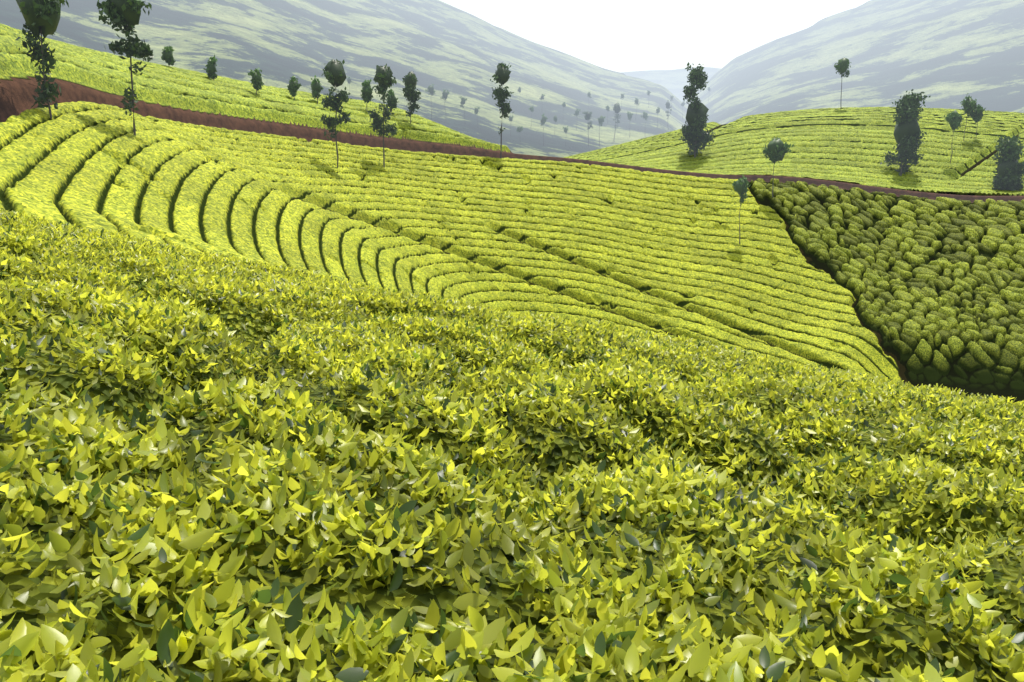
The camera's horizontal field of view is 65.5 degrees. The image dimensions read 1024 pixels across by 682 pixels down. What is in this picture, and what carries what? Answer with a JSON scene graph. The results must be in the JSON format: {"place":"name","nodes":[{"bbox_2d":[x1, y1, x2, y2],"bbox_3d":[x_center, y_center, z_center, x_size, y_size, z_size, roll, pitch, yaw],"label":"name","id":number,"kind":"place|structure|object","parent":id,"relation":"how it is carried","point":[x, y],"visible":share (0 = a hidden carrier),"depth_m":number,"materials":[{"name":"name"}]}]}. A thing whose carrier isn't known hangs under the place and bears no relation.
{"place":"outdoors","nodes":[
{"label":"outdoors","id":0,"kind":"place"},
{"bbox_2d":[0,79,1023,405],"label":"field","id":1,"kind":"structure","parent":0,"point":[916,289],"depth_m":85.77,"materials":[{"name":"green plant"}]},
{"bbox_2d":[15,0,68,118],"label":"tree","id":2,"kind":"object","parent":1,"relation":"on","point":[41,17],"visible":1,"depth_m":42.38,"materials":[{"name":"green plant"}]},
{"bbox_2d":[96,0,153,135],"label":"tree","id":3,"kind":"object","parent":1,"relation":"on","point":[124,14],"visible":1,"depth_m":46.87,"materials":[{"name":"green plant"}]},
{"bbox_2d":[318,59,351,167],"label":"oak tree","id":4,"kind":"object","parent":1,"relation":"on","point":[334,73],"visible":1,"depth_m":74.97,"materials":[{"name":"green plant"}]},
{"bbox_2d":[368,64,397,167],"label":"oak tree","id":5,"kind":"object","parent":1,"relation":"on","point":[383,79],"visible":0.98,"depth_m":83.33,"materials":[{"name":"green plant"}]},
{"bbox_2d":[490,63,513,157],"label":"oak tree","id":6,"kind":"object","parent":1,"relation":"on","point":[501,75],"visible":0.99,"depth_m":101.73,"materials":[{"name":"green plant"}]},
{"bbox_2d":[0,208,1023,681],"bbox_3d":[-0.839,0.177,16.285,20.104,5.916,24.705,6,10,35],"label":"tea bushes","id":7,"kind":"object","parent":1,"relation":"on","point":[616,638],"visible":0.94,"depth_m":2.46,"materials":[{"name":"green plant"}]},
{"bbox_2d":[732,175,750,243],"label":"tree","id":8,"kind":"object","parent":1,"relation":"on","point":[741,186],"visible":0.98,"depth_m":100.07,"materials":[{"name":"green plant"}]},
{"bbox_2d":[0,0,1023,194],"bbox_3d":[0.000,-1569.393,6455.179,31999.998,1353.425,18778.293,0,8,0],"label":"mountains","id":9,"kind":"structure","parent":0,"point":[947,54],"depth_m":1348.07,"materials":[{"name":"green plant"}]},
{"bbox_2d":[424,85,435,119],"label":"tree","id":10,"kind":"object","parent":9,"relation":"on","point":[430,90],"visible":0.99,"depth_m":701.00,"materials":[{"name":"grey plant"}]},
{"bbox_2d":[440,89,448,110],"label":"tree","id":11,"kind":"object","parent":9,"relation":"on","point":[445,93],"visible":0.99,"depth_m":712.15,"materials":[{"name":"grey plant"}]},
{"bbox_2d":[459,96,466,115],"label":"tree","id":12,"kind":"object","parent":9,"relation":"on","point":[463,99],"visible":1,"depth_m":717.80,"materials":[{"name":"grey plant"}]},
{"bbox_2d":[474,106,479,124],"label":"tree","id":13,"kind":"object","parent":9,"relation":"on","point":[476,110],"visible":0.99,"depth_m":723.06,"materials":[{"name":"grey plant"}]},
{"bbox_2d":[509,115,513,136],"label":"tree","id":14,"kind":"object","parent":9,"relation":"on","point":[511,117],"visible":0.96,"depth_m":736.43,"materials":[{"name":"grey plant"}]},
{"bbox_2d":[541,114,547,145],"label":"tree","id":15,"kind":"object","parent":9,"relation":"on","point":[543,119],"visible":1,"depth_m":721.70,"materials":[{"name":"grey plant"}]},
{"bbox_2d":[582,111,592,145],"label":"oak tree","id":16,"kind":"object","parent":9,"relation":"on","point":[587,115],"visible":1,"depth_m":811.55,"materials":[{"name":"grey plant"}]},
{"bbox_2d":[597,116,604,143],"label":"tree","id":17,"kind":"object","parent":9,"relation":"on","point":[600,119],"visible":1,"depth_m":825.21,"materials":[{"name":"grey plant"}]},
{"bbox_2d":[613,102,620,137],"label":"oak tree","id":18,"kind":"object","parent":9,"relation":"on","point":[616,109],"visible":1,"depth_m":925.75,"materials":[{"name":"grey plant"}]},
{"bbox_2d":[627,111,633,119],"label":"tree","id":19,"kind":"object","parent":9,"relation":"on","point":[629,115],"visible":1,"depth_m":1015.27,"materials":[{"name":"grey plant"}]},
{"bbox_2d":[641,112,648,123],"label":"tree","id":20,"kind":"object","parent":9,"relation":"on","point":[645,114],"visible":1,"depth_m":1033.26,"materials":[{"name":"grey plant"}]},
{"bbox_2d":[665,100,670,115],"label":"oak tree","id":21,"kind":"object","parent":9,"relation":"on","point":[667,104],"visible":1,"depth_m":1218.06,"materials":[{"name":"grey plant"}]},
{"bbox_2d":[0,24,1023,198],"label":"tea field","id":22,"kind":"structure","parent":0,"point":[853,145],"depth_m":127.80,"materials":[{"name":"green plant"}]},
{"bbox_2d":[161,46,175,66],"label":"tree","id":23,"kind":"object","parent":22,"relation":"on","point":[167,56],"visible":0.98,"depth_m":76.94,"materials":[{"name":"green plant"}]},
{"bbox_2d":[203,55,217,79],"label":"tree","id":24,"kind":"object","parent":22,"relation":"on","point":[211,69],"visible":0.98,"depth_m":78.54,"materials":[{"name":"green plant"}]},
{"bbox_2d":[247,67,263,94],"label":"tree","id":25,"kind":"object","parent":22,"relation":"on","point":[256,80],"visible":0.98,"depth_m":80.33,"materials":[{"name":"green plant"}]},
{"bbox_2d":[287,75,301,99],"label":"tree","id":26,"kind":"object","parent":22,"relation":"on","point":[294,85],"visible":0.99,"depth_m":86.25,"materials":[{"name":"green plant"}]},
{"bbox_2d":[311,75,323,103],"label":"tree","id":27,"kind":"object","parent":22,"relation":"on","point":[316,88],"visible":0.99,"depth_m":89.36,"materials":[{"name":"green plant"}]},
{"bbox_2d":[361,79,373,111],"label":"tree","id":28,"kind":"object","parent":22,"relation":"on","point":[367,92],"visible":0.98,"depth_m":94.85,"materials":[{"name":"green plant"}]},
{"bbox_2d":[385,89,398,112],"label":"tree","id":29,"kind":"object","parent":22,"relation":"on","point":[392,102],"visible":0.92,"depth_m":97.81,"materials":[{"name":"green plant"}]},
{"bbox_2d":[401,71,420,123],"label":"oak tree","id":30,"kind":"object","parent":22,"relation":"on","point":[411,93],"visible":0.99,"depth_m":96.82,"materials":[{"name":"green plant"}]},
{"bbox_2d":[678,62,715,156],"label":"bushy tree","id":31,"kind":"object","parent":22,"relation":"on","point":[695,134],"visible":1,"depth_m":136.30,"materials":[{"name":"green plant"}]},
{"bbox_2d":[834,57,850,95],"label":"tree","id":32,"kind":"object","parent":22,"relation":"on","point":[841,66],"visible":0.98,"depth_m":154.21,"materials":[{"name":"green plant"}]},
{"bbox_2d":[880,89,930,175],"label":"bushy tree","id":33,"kind":"object","parent":22,"relation":"on","point":[907,133],"visible":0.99,"depth_m":125.72,"materials":[{"name":"green plant"}]},
{"bbox_2d":[944,110,963,162],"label":"tree","id":34,"kind":"object","parent":22,"relation":"on","point":[954,118],"visible":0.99,"depth_m":127.40,"materials":[{"name":"green plant"}]},
{"bbox_2d":[960,93,976,140],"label":"tree","id":35,"kind":"object","parent":22,"relation":"on","point":[969,104],"visible":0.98,"depth_m":133.64,"materials":[{"name":"green plant"}]},
{"bbox_2d":[972,104,985,134],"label":"tree","id":36,"kind":"object","parent":22,"relation":"on","point":[978,113],"visible":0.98,"depth_m":133.39,"materials":[{"name":"green plant"}]},
{"bbox_2d":[991,134,1023,190],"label":"bushy tree","id":37,"kind":"object","parent":22,"relation":"on","point":[1010,171],"visible":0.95,"depth_m":117.38,"materials":[{"name":"green plant"}]},
{"bbox_2d":[440,0,869,71],"label":"sky","id":38,"kind":"structure","parent":0,"point":[613,35],"materials":[{"name":"white"}]},
{"bbox_2d":[762,137,793,197],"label":"tree","id":39,"kind":"object","parent":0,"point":[776,150],"visible":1,"depth_m":109.17,"materials":[{"name":"green plant"}]}
]}

